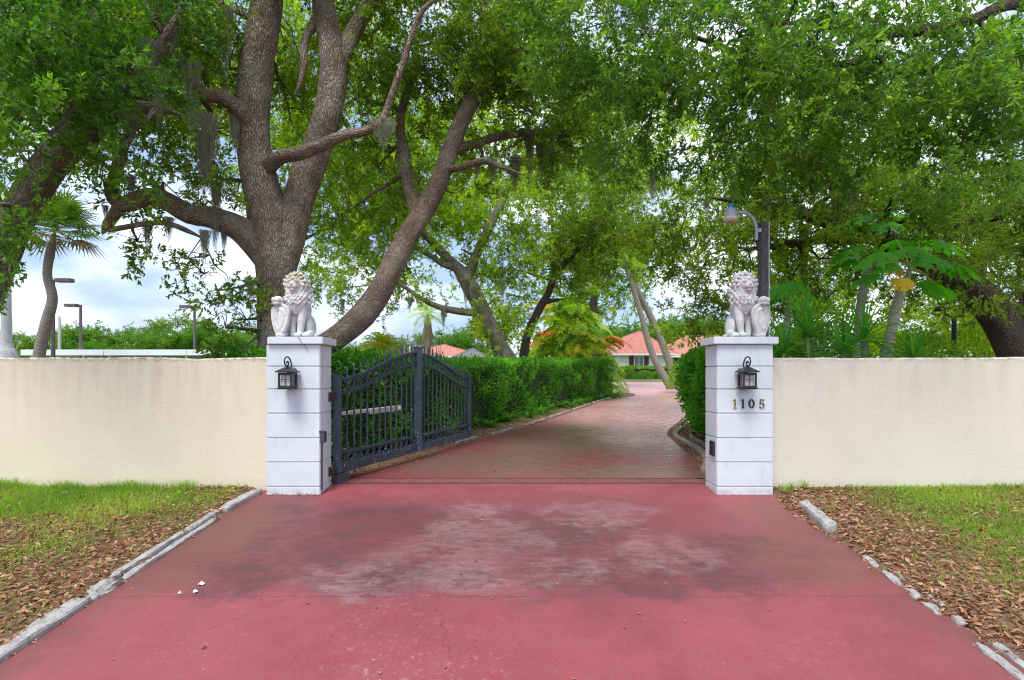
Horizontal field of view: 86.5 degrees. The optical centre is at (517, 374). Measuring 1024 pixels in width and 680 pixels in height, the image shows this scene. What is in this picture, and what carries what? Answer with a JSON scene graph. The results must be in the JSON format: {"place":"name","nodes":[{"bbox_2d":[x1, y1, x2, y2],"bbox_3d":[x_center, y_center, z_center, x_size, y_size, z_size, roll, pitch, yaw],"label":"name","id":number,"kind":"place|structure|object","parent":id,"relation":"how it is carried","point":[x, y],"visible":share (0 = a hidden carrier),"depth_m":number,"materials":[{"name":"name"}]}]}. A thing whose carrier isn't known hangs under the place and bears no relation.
{"place":"outdoors","nodes":[
{"label":"outdoors","id":0,"kind":"place"},
{"bbox_2d":[361,334,440,365],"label":"reed grass","id":1,"kind":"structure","parent":0,"point":[413,346],"depth_m":27.84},
{"bbox_2d":[0,377,1023,660],"bbox_3d":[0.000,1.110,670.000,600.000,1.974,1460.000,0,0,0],"label":"ground","id":2,"kind":"structure","parent":0,"point":[846,541],"depth_m":5.31,"materials":[{"name":"soil"}]},
{"bbox_2d":[13,330,35,357],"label":"background tree","id":3,"kind":"object","parent":2,"relation":"on","point":[23,335],"visible":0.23,"depth_m":61.60,"materials":[{"name":"plant"}]},
{"bbox_2d":[0,193,65,357],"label":"royal palm","id":4,"kind":"object","parent":2,"relation":"on","point":[7,349],"visible":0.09,"depth_m":33.83,"materials":[{"name":"grey plant"}]},
{"bbox_2d":[13,334,70,357],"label":"background tree","id":5,"kind":"object","parent":2,"relation":"on","point":[28,345],"visible":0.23,"depth_m":53.47,"materials":[{"name":"plant"}]},
{"bbox_2d":[0,597,90,663],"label":"kerb","id":6,"kind":"structure","parent":2,"relation":"on","point":[50,621],"depth_m":3.90,"materials":[{"name":"concrete"}]},
{"bbox_2d":[51,278,74,356],"bbox_3d":[-28.466,-2.514,34.000,1.308,6.971,0.450,0,0,0],"label":"street lamp","id":7,"kind":"object","parent":2,"relation":"on","point":[64,280],"visible":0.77,"depth_m":33.90,"materials":[{"name":"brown metal"}]},
{"bbox_2d":[25,188,109,357],"bbox_3d":[-13.657,-1.837,16.036,2.827,7.296,3.020,0,0,0],"label":"cabbage palm","id":8,"kind":"object","parent":2,"relation":"on","point":[72,210],"visible":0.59,"depth_m":15.91,"materials":[{"name":"green plant"}]},
{"bbox_2d":[64,304,81,357],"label":"street lamp","id":9,"kind":"object","parent":2,"relation":"on","point":[80,321],"visible":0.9,"depth_m":43.91,"materials":[{"name":"brown metal"}]},
{"bbox_2d":[49,334,113,357],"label":"background tree","id":10,"kind":"object","parent":2,"relation":"on","point":[91,345],"visible":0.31,"depth_m":51.56,"materials":[{"name":"plant"}]},
{"bbox_2d":[55,320,123,357],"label":"background tree","id":11,"kind":"object","parent":2,"relation":"on","point":[71,334],"visible":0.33,"depth_m":56.40,"materials":[{"name":"plant"}]},
{"bbox_2d":[83,578,123,599],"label":"kerb","id":12,"kind":"structure","parent":2,"relation":"on","point":[107,586],"depth_m":4.48,"materials":[{"name":"concrete"}]},
{"bbox_2d":[0,0,229,315],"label":"oak tree","id":13,"kind":"object","parent":2,"relation":"on","point":[95,104],"visible":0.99,"depth_m":6.72,"materials":[{"name":"green plant"}]},
{"bbox_2d":[121,111,139,149],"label":"spanish moss","id":14,"kind":"object","parent":13,"relation":"hanging from","point":[131,123],"visible":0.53,"depth_m":7.38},
{"bbox_2d":[139,36,156,94],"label":"spanish moss","id":15,"kind":"object","parent":13,"relation":"hanging from","point":[151,45],"visible":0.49,"depth_m":7.19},
{"bbox_2d":[152,68,167,131],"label":"spanish moss","id":16,"kind":"object","parent":13,"relation":"hanging from","point":[161,96],"visible":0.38,"depth_m":7.29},
{"bbox_2d":[85,321,145,348],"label":"background tree","id":17,"kind":"object","parent":2,"relation":"on","point":[116,334],"visible":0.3,"depth_m":58.95,"materials":[{"name":"plant"}]},
{"bbox_2d":[4,4,233,197],"bbox_3d":[-10.967,-4.909,14.160,9.873,11.618,4.905,0,0,25],"label":"oak tree","id":18,"kind":"object","parent":2,"relation":"on","point":[76,172],"visible":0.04,"depth_m":13.60,"materials":[{"name":"green plant"}]},
{"bbox_2d":[21,350,243,358],"bbox_3d":[-27.350,-0.505,42.500,18.300,2.670,5.000,0,0,0],"label":"carport","id":19,"kind":"object","parent":2,"relation":"on","point":[124,353],"visible":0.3,"depth_m":40.00,"materials":[{"name":"white metal"}]},
{"bbox_2d":[0,357,267,489],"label":"garden wall","id":20,"kind":"structure","parent":2,"relation":"on","point":[156,420],"depth_m":7.16,"materials":[{"name":"beige paint"}]},
{"bbox_2d":[106,325,172,357],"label":"background tree","id":21,"kind":"object","parent":2,"relation":"on","point":[149,341],"visible":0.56,"depth_m":55.45,"materials":[{"name":"plant"}]},
{"bbox_2d":[140,316,179,337],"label":"background tree","id":22,"kind":"object","parent":2,"relation":"on","point":[165,325],"visible":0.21,"depth_m":66.82,"materials":[{"name":"plant"}]},
{"bbox_2d":[109,509,221,579],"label":"kerb","id":23,"kind":"structure","parent":2,"relation":"on","point":[143,557],"depth_m":5.25,"materials":[{"name":"concrete"}]},
{"bbox_2d":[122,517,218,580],"bbox_3d":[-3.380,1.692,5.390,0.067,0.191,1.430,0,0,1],"label":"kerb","id":24,"kind":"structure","parent":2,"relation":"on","point":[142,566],"depth_m":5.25,"materials":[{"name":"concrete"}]},
{"bbox_2d":[145,322,203,357],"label":"background tree","id":25,"kind":"object","parent":2,"relation":"on","point":[175,339],"visible":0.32,"depth_m":59.04,"materials":[{"name":"plant"}]},
{"bbox_2d":[179,305,195,357],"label":"street lamp","id":26,"kind":"object","parent":2,"relation":"on","point":[194,324],"visible":0.47,"depth_m":45.91,"materials":[{"name":"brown metal"}]},
{"bbox_2d":[166,311,212,343],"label":"background tree","id":27,"kind":"object","parent":2,"relation":"on","point":[184,322],"visible":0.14,"depth_m":71.95,"materials":[{"name":"plant"}]},
{"bbox_2d":[179,316,254,357],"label":"background tree","id":28,"kind":"object","parent":2,"relation":"on","point":[206,333],"visible":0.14,"depth_m":60.27,"materials":[{"name":"plant"}]},
{"bbox_2d":[202,327,255,357],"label":"background tree","id":29,"kind":"object","parent":2,"relation":"on","point":[234,338],"visible":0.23,"depth_m":54.57,"materials":[{"name":"plant"}]},
{"bbox_2d":[221,489,261,511],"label":"kerb","id":30,"kind":"structure","parent":2,"relation":"on","point":[230,505],"depth_m":6.63,"materials":[{"name":"concrete"}]},
{"bbox_2d":[267,337,335,494],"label":"gate pillar","id":31,"kind":"structure","parent":2,"relation":"on","point":[299,440],"depth_m":6.97,"materials":[{"name":"white paint"}]},
{"bbox_2d":[275,356,299,388],"bbox_3d":[-2.885,-0.024,6.848,0.224,0.416,0.241,0,0,0],"label":"wall lantern","id":32,"kind":"object","parent":31,"relation":"attached to","point":[288,379],"depth_m":6.78,"materials":[{"name":"black paint"}]},
{"bbox_2d":[271,271,318,336],"bbox_3d":[-2.921,-0.921,7.222,0.542,0.875,0.574,0,0,0],"label":"lion statue","id":33,"kind":"object","parent":31,"relation":"on","point":[291,315],"visible":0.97,"depth_m":7.03,"materials":[{"name":"white stone"}]},
{"bbox_2d":[328,343,470,483],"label":"driveway gate","id":34,"kind":"structure","parent":31,"relation":"attached to","point":[339,469],"depth_m":8.84,"materials":[{"name":"metal"}]},
{"bbox_2d":[167,0,449,308],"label":"oak tree","id":35,"kind":"object","parent":2,"relation":"on","point":[283,140],"visible":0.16,"depth_m":21.19,"materials":[{"name":"green plant"}]},
{"bbox_2d":[47,0,647,358],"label":"oak tree","id":36,"kind":"object","parent":2,"relation":"on","point":[268,235],"visible":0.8,"depth_m":9.33,"materials":[{"name":"green plant"}]},
{"bbox_2d":[124,174,136,203],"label":"spanish moss","id":37,"kind":"object","parent":36,"relation":"hanging from","point":[130,178],"visible":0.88,"depth_m":8.08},
{"bbox_2d":[140,220,152,247],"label":"spanish moss","id":38,"kind":"object","parent":36,"relation":"hanging from","point":[146,231],"visible":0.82,"depth_m":8.18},
{"bbox_2d":[163,216,175,242],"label":"spanish moss","id":39,"kind":"object","parent":36,"relation":"hanging from","point":[168,220],"visible":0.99,"depth_m":8.18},
{"bbox_2d":[184,57,201,158],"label":"spanish moss","id":40,"kind":"object","parent":36,"relation":"hanging from","point":[195,67],"visible":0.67,"depth_m":8.27,"materials":[{"name":"plant"}]},
{"bbox_2d":[195,130,210,211],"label":"spanish moss","id":41,"kind":"object","parent":36,"relation":"hanging from","point":[198,140],"visible":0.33,"depth_m":8.37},
{"bbox_2d":[198,229,211,270],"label":"spanish moss","id":42,"kind":"object","parent":36,"relation":"hanging from","point":[204,236],"visible":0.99,"depth_m":8.38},
{"bbox_2d":[194,111,221,202],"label":"spanish moss","id":43,"kind":"object","parent":36,"relation":"hanging from","point":[203,123],"visible":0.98,"depth_m":8.15,"materials":[{"name":"plant"}]},
{"bbox_2d":[209,182,223,246],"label":"spanish moss","id":44,"kind":"object","parent":36,"relation":"hanging from","point":[216,202],"visible":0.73,"depth_m":8.48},
{"bbox_2d":[218,3,234,89],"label":"spanish moss","id":45,"kind":"object","parent":36,"relation":"hanging from","point":[230,16],"visible":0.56,"depth_m":8.58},
{"bbox_2d":[228,111,240,161],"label":"spanish moss","id":46,"kind":"object","parent":36,"relation":"hanging from","point":[233,120],"visible":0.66,"depth_m":8.72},
{"bbox_2d":[367,115,396,151],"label":"spanish moss","id":47,"kind":"object","parent":36,"relation":"hanging from","point":[386,128],"visible":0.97,"depth_m":7.95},
{"bbox_2d":[509,154,521,200],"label":"spanish moss","id":48,"kind":"object","parent":36,"relation":"hanging from","point":[514,159],"visible":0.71,"depth_m":11.07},
{"bbox_2d":[524,132,534,192],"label":"spanish moss","id":49,"kind":"object","parent":36,"relation":"hanging from","point":[528,146],"visible":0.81,"depth_m":11.16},
{"bbox_2d":[536,142,544,185],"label":"spanish moss","id":50,"kind":"object","parent":36,"relation":"hanging from","point":[539,153],"visible":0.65,"depth_m":11.47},
{"bbox_2d":[358,332,409,353],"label":"date palm","id":51,"kind":"object","parent":2,"relation":"on","point":[381,341],"visible":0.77,"depth_m":25.71,"materials":[{"name":"green plant"}]},
{"bbox_2d":[384,334,415,353],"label":"background tree","id":52,"kind":"object","parent":2,"relation":"on","point":[407,342],"visible":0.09,"depth_m":70.74,"materials":[{"name":"plant"}]},
{"bbox_2d":[199,342,617,458],"bbox_3d":[-0.324,0.325,18.237,2.805,2.437,21.760,0,0,24],"label":"hedge","id":53,"kind":"object","parent":2,"relation":"on","point":[507,384],"visible":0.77,"depth_m":14.19,"materials":[{"name":"green plant"}]},
{"bbox_2d":[404,302,451,354],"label":"queen palm","id":54,"kind":"object","parent":2,"relation":"on","point":[427,333],"visible":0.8,"depth_m":32.82,"materials":[{"name":"green plant"}]},
{"bbox_2d":[307,136,560,358],"bbox_3d":[-3.468,-3.652,22.014,10.754,12.795,5.774,0,0,-10],"label":"oak tree","id":55,"kind":"object","parent":2,"relation":"on","point":[450,213],"visible":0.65,"depth_m":21.39,"materials":[{"name":"green plant"}]},
{"bbox_2d":[400,344,489,358],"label":"neighbour house","id":56,"kind":"structure","parent":2,"relation":"on","point":[448,351],"depth_m":62.56,"materials":[{"name":"tile"}]},
{"bbox_2d":[431,327,475,349],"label":"background tree","id":57,"kind":"object","parent":2,"relation":"on","point":[441,339],"visible":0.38,"depth_m":77.48,"materials":[{"name":"plant"}]},
{"bbox_2d":[445,324,493,356],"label":"background tree","id":58,"kind":"object","parent":2,"relation":"on","point":[455,332],"visible":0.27,"depth_m":81.84,"materials":[{"name":"plant"}]},
{"bbox_2d":[0,484,1023,679],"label":"driveway apron","id":59,"kind":"object","parent":2,"relation":"on","point":[840,610],"visible":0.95,"depth_m":4.34,"materials":[{"name":"red paint"}]},
{"bbox_2d":[0,394,1023,678],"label":"fallen leaves","id":60,"kind":"object","parent":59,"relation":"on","point":[870,548],"visible":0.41,"depth_m":5.26,"materials":[{"name":"brown plant"}]},
{"bbox_2d":[881,570,902,585],"bbox_3d":[3.244,1.771,4.705,0.062,0.080,0.261,0,0,6],"label":"edging stone","id":61,"kind":"object","parent":59,"relation":"on","point":[893,579],"visible":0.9,"depth_m":4.68,"materials":[{"name":"concrete"}]},
{"bbox_2d":[922,601,941,614],"bbox_3d":[3.214,1.820,4.209,0.062,0.074,0.186,0,0,4],"label":"edging stone","id":62,"kind":"object","parent":59,"relation":"on","point":[933,608],"visible":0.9,"depth_m":4.19,"materials":[{"name":"concrete"}]},
{"bbox_2d":[973,642,1023,679],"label":"edging stone","id":63,"kind":"object","parent":59,"relation":"on","point":[1003,663],"visible":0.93,"depth_m":3.54,"materials":[{"name":"stone"}]},
{"bbox_2d":[0,478,1023,634],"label":"grass","id":64,"kind":"structure","parent":2,"relation":"on","point":[36,493],"depth_m":6.28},
{"bbox_2d":[332,483,704,483],"bbox_3d":[0.020,1.501,7.467,5.100,0.024,0.040,0,0,0],"label":"slot drain","id":65,"kind":"object","parent":2,"relation":"on","point":[521,483],"visible":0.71,"depth_m":7.45,"materials":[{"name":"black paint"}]},
{"bbox_2d":[344,478,702,482],"bbox_3d":[0.020,1.501,7.655,5.100,0.020,0.330,0,0,0],"label":"threshold","id":66,"kind":"object","parent":2,"relation":"on","point":[523,480],"visible":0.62,"depth_m":7.66,"materials":[{"name":"concrete"}]},
{"bbox_2d":[365,15,707,357],"bbox_3d":[3.113,-12.975,41.163,17.789,31.844,29.484,0,0,33],"label":"oak tree","id":67,"kind":"object","parent":2,"relation":"on","point":[581,188],"visible":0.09,"depth_m":38.26,"materials":[{"name":"green plant"}]},
{"bbox_2d":[488,152,656,357],"bbox_3d":[2.444,-3.584,23.365,7.445,12.384,5.542,0,0,0],"label":"oak tree","id":68,"kind":"object","parent":2,"relation":"on","point":[586,228],"visible":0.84,"depth_m":22.75,"materials":[{"name":"green plant"}]},
{"bbox_2d":[524,294,633,396],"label":"areca palm","id":69,"kind":"object","parent":2,"relation":"on","point":[563,321],"visible":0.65,"depth_m":27.83,"materials":[{"name":"green plant"}]},
{"bbox_2d":[580,321,624,354],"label":"background tree","id":70,"kind":"object","parent":2,"relation":"on","point":[604,333],"visible":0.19,"depth_m":92.89,"materials":[{"name":"plant"}]},
{"bbox_2d":[600,316,641,342],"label":"background tree","id":71,"kind":"object","parent":2,"relation":"on","point":[636,325],"visible":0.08,"depth_m":95.66,"materials":[{"name":"plant"}]},
{"bbox_2d":[619,368,636,378],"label":"round shrub","id":72,"kind":"object","parent":2,"relation":"on","point":[631,373],"visible":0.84,"depth_m":52.75,"materials":[{"name":"green plant"}]},
{"bbox_2d":[599,245,673,388],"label":"leaning palm","id":73,"kind":"object","parent":2,"relation":"on","point":[662,373],"visible":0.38,"depth_m":34.84,"materials":[{"name":"brown plant"}]},
{"bbox_2d":[599,254,674,384],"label":"leaning palm","id":74,"kind":"object","parent":2,"relation":"on","point":[652,320],"visible":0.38,"depth_m":36.82,"materials":[{"name":"brown plant"}]},
{"bbox_2d":[623,320,670,343],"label":"background tree","id":75,"kind":"object","parent":2,"relation":"on","point":[652,335],"visible":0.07,"depth_m":93.19,"materials":[{"name":"plant"}]},
{"bbox_2d":[616,365,678,376],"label":"house hedge","id":76,"kind":"object","parent":2,"relation":"on","point":[650,368],"visible":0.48,"depth_m":59.12,"materials":[{"name":"green plant"}]},
{"bbox_2d":[602,331,721,372],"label":"house","id":77,"kind":"structure","parent":2,"relation":"on","point":[627,355],"depth_m":65.15,"materials":[{"name":"tile"}]},
{"bbox_2d":[664,359,679,390],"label":"drive shrub","id":78,"kind":"object","parent":2,"relation":"on","point":[671,374],"visible":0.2,"depth_m":31.02,"materials":[{"name":"green plant"}]},
{"bbox_2d":[648,308,714,343],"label":"background tree","id":79,"kind":"object","parent":2,"relation":"on","point":[680,329],"visible":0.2,"depth_m":94.55,"materials":[{"name":"plant"}]},
{"bbox_2d":[672,421,705,472],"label":"bed kerb","id":80,"kind":"structure","parent":2,"relation":"on","point":[700,450],"depth_m":11.14,"materials":[{"name":"concrete"}]},
{"bbox_2d":[673,342,803,436],"bbox_3d":[4.577,0.299,12.010,2.019,2.105,5.291,0,0,10],"label":"hedge","id":81,"kind":"object","parent":2,"relation":"on","point":[691,376],"visible":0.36,"depth_m":11.62,"materials":[{"name":"green plant"}]},
{"bbox_2d":[700,337,778,494],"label":"gate pillar","id":82,"kind":"structure","parent":2,"relation":"on","point":[739,441],"depth_m":6.97,"materials":[{"name":"white paint"}]},
{"bbox_2d":[723,271,770,336],"bbox_3d":[3.014,-0.921,7.222,0.542,0.875,0.574,0,0,0],"label":"lion statue","id":83,"kind":"object","parent":82,"relation":"on","point":[750,313],"visible":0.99,"depth_m":7.03,"materials":[{"name":"white stone"}]},
{"bbox_2d":[735,356,759,388],"bbox_3d":[2.893,-0.024,6.848,0.224,0.416,0.241,0,0,0],"label":"wall lantern","id":84,"kind":"object","parent":82,"relation":"attached to","point":[746,379],"depth_m":6.78,"materials":[{"name":"black paint"}]},
{"bbox_2d":[723,203,769,336],"bbox_3d":[3.240,-0.459,7.706,0.645,3.920,0.228,0,0,0],"label":"lamp post","id":85,"kind":"object","parent":2,"relation":"on","point":[762,233],"visible":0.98,"depth_m":7.68,"materials":[{"name":"grey metal"}]},
{"bbox_2d":[489,0,1023,356],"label":"oak tree","id":86,"kind":"object","parent":2,"relation":"on","point":[996,84],"visible":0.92,"depth_m":7.66,"materials":[{"name":"green plant"}]},
{"bbox_2d":[648,169,658,211],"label":"spanish moss","id":87,"kind":"object","parent":86,"relation":"hanging from","point":[654,187],"visible":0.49,"depth_m":10.58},
{"bbox_2d":[770,314,803,345],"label":"garden shrub","id":88,"kind":"object","parent":2,"relation":"on","point":[774,330],"visible":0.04,"depth_m":13.94,"materials":[{"name":"green plant"}]},
{"bbox_2d":[770,281,817,357],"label":"papaya tree","id":89,"kind":"object","parent":2,"relation":"on","point":[777,292],"visible":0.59,"depth_m":9.39,"materials":[{"name":"green plant"}]},
{"bbox_2d":[770,318,824,357],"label":"yucca plant","id":90,"kind":"object","parent":2,"relation":"on","point":[784,350],"visible":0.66,"depth_m":8.15,"materials":[{"name":"green plant"}]},
{"bbox_2d":[645,124,965,350],"bbox_3d":[9.803,-3.594,18.625,12.094,9.632,6.794,0,0,0],"label":"oak tree","id":91,"kind":"object","parent":2,"relation":"on","point":[831,308],"visible":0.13,"depth_m":18.16,"materials":[{"name":"green plant"}]},
{"bbox_2d":[751,283,882,357],"bbox_3d":[4.460,0.047,8.381,1.970,3.012,1.896,0,0,38],"label":"yucca plant","id":92,"kind":"object","parent":2,"relation":"on","point":[808,318],"visible":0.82,"depth_m":8.30,"materials":[{"name":"green plant"}]},
{"bbox_2d":[798,500,836,532],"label":"kerb","id":93,"kind":"structure","parent":2,"relation":"on","point":[821,519],"depth_m":5.98,"materials":[{"name":"concrete"}]},
{"bbox_2d":[648,58,1023,357],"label":"oak tree","id":94,"kind":"object","parent":2,"relation":"on","point":[927,314],"visible":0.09,"depth_m":19.57,"materials":[{"name":"green plant"}]},
{"bbox_2d":[802,319,876,357],"bbox_3d":[7.537,0.292,13.030,1.922,3.385,2.011,0,0,0],"label":"garden shrub","id":95,"kind":"object","parent":2,"relation":"on","point":[815,342],"visible":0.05,"depth_m":12.81,"materials":[{"name":"green plant"}]},
{"bbox_2d":[794,310,910,357],"bbox_3d":[4.912,0.282,8.233,1.696,2.541,1.653,0,0,0],"label":"yucca plant","id":96,"kind":"object","parent":2,"relation":"on","point":[842,350],"visible":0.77,"depth_m":8.11,"materials":[{"name":"green plant"}]},
{"bbox_2d":[818,211,916,357],"bbox_3d":[6.565,-0.894,10.086,1.842,4.298,1.391,0,0,-40],"label":"papaya tree","id":97,"kind":"object","parent":2,"relation":"on","point":[842,256],"visible":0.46,"depth_m":9.89,"materials":[{"name":"green plant"}]},
{"bbox_2d":[812,295,926,357],"bbox_3d":[5.620,0.107,8.890,1.599,2.891,1.718,0,0,-38],"label":"yucca plant","id":98,"kind":"object","parent":2,"relation":"on","point":[865,320],"visible":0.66,"depth_m":8.75,"materials":[{"name":"green plant"}]},
{"bbox_2d":[835,325,929,357],"bbox_3d":[9.972,0.196,15.053,2.197,3.130,2.306,0,0,0],"label":"garden shrub","id":99,"kind":"object","parent":2,"relation":"on","point":[878,349],"visible":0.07,"depth_m":14.69,"materials":[{"name":"green plant"}]},
{"bbox_2d":[771,357,1023,487],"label":"garden wall","id":100,"kind":"structure","parent":2,"relation":"on","point":[842,422],"depth_m":7.16,"materials":[{"name":"beige paint"}]},
{"bbox_2d":[848,235,982,357],"bbox_3d":[6.483,-0.602,8.992,2.197,3.636,1.672,0,0,0],"label":"papaya tree","id":101,"kind":"object","parent":2,"relation":"on","point":[905,284],"visible":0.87,"depth_m":8.85,"materials":[{"name":"green plant"}]},
{"bbox_2d":[879,324,959,357],"bbox_3d":[6.138,0.376,8.429,1.184,2.354,1.034,0,0,0],"label":"yucca plant","id":102,"kind":"object","parent":2,"relation":"on","point":[913,349],"visible":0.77,"depth_m":8.34,"materials":[{"name":"green plant"}]},
{"bbox_2d":[894,322,958,355],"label":"background tree","id":103,"kind":"object","parent":2,"relation":"on","point":[910,327],"visible":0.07,"depth_m":99.70,"materials":[{"name":"plant"}]},
{"bbox_2d":[892,328,964,357],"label":"garden shrub","id":104,"kind":"object","parent":2,"relation":"on","point":[929,338],"visible":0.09,"depth_m":11.73,"materials":[{"name":"green plant"}]},
{"bbox_2d":[933,306,968,356],"bbox_3d":[9.642,-0.002,12.000,0.900,3.006,0.180,0,0,0],"label":"twin lamp","id":105,"kind":"object","parent":2,"relation":"on","point":[953,326],"visible":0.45,"depth_m":11.97,"materials":[{"name":"metal"}]},
{"bbox_2d":[937,319,995,357],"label":"garden shrub","id":106,"kind":"object","parent":2,"relation":"on","point":[975,339],"visible":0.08,"depth_m":12.47,"materials":[{"name":"green plant"}]},
{"bbox_2d":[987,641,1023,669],"bbox_3d":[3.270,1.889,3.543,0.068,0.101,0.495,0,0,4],"label":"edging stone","id":107,"kind":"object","parent":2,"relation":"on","point":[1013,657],"visible":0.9,"depth_m":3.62,"materials":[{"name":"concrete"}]},
{"bbox_2d":[0,0,1023,365],"label":"sky","id":108,"kind":"structure","parent":0,"point":[99,287],"materials":[{"name":"white"}]},
{"bbox_2d":[349,382,703,477],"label":"driveway","id":109,"kind":"structure","parent":0,"point":[597,447],"depth_m":10.67,"materials":[{"name":"red concrete"}]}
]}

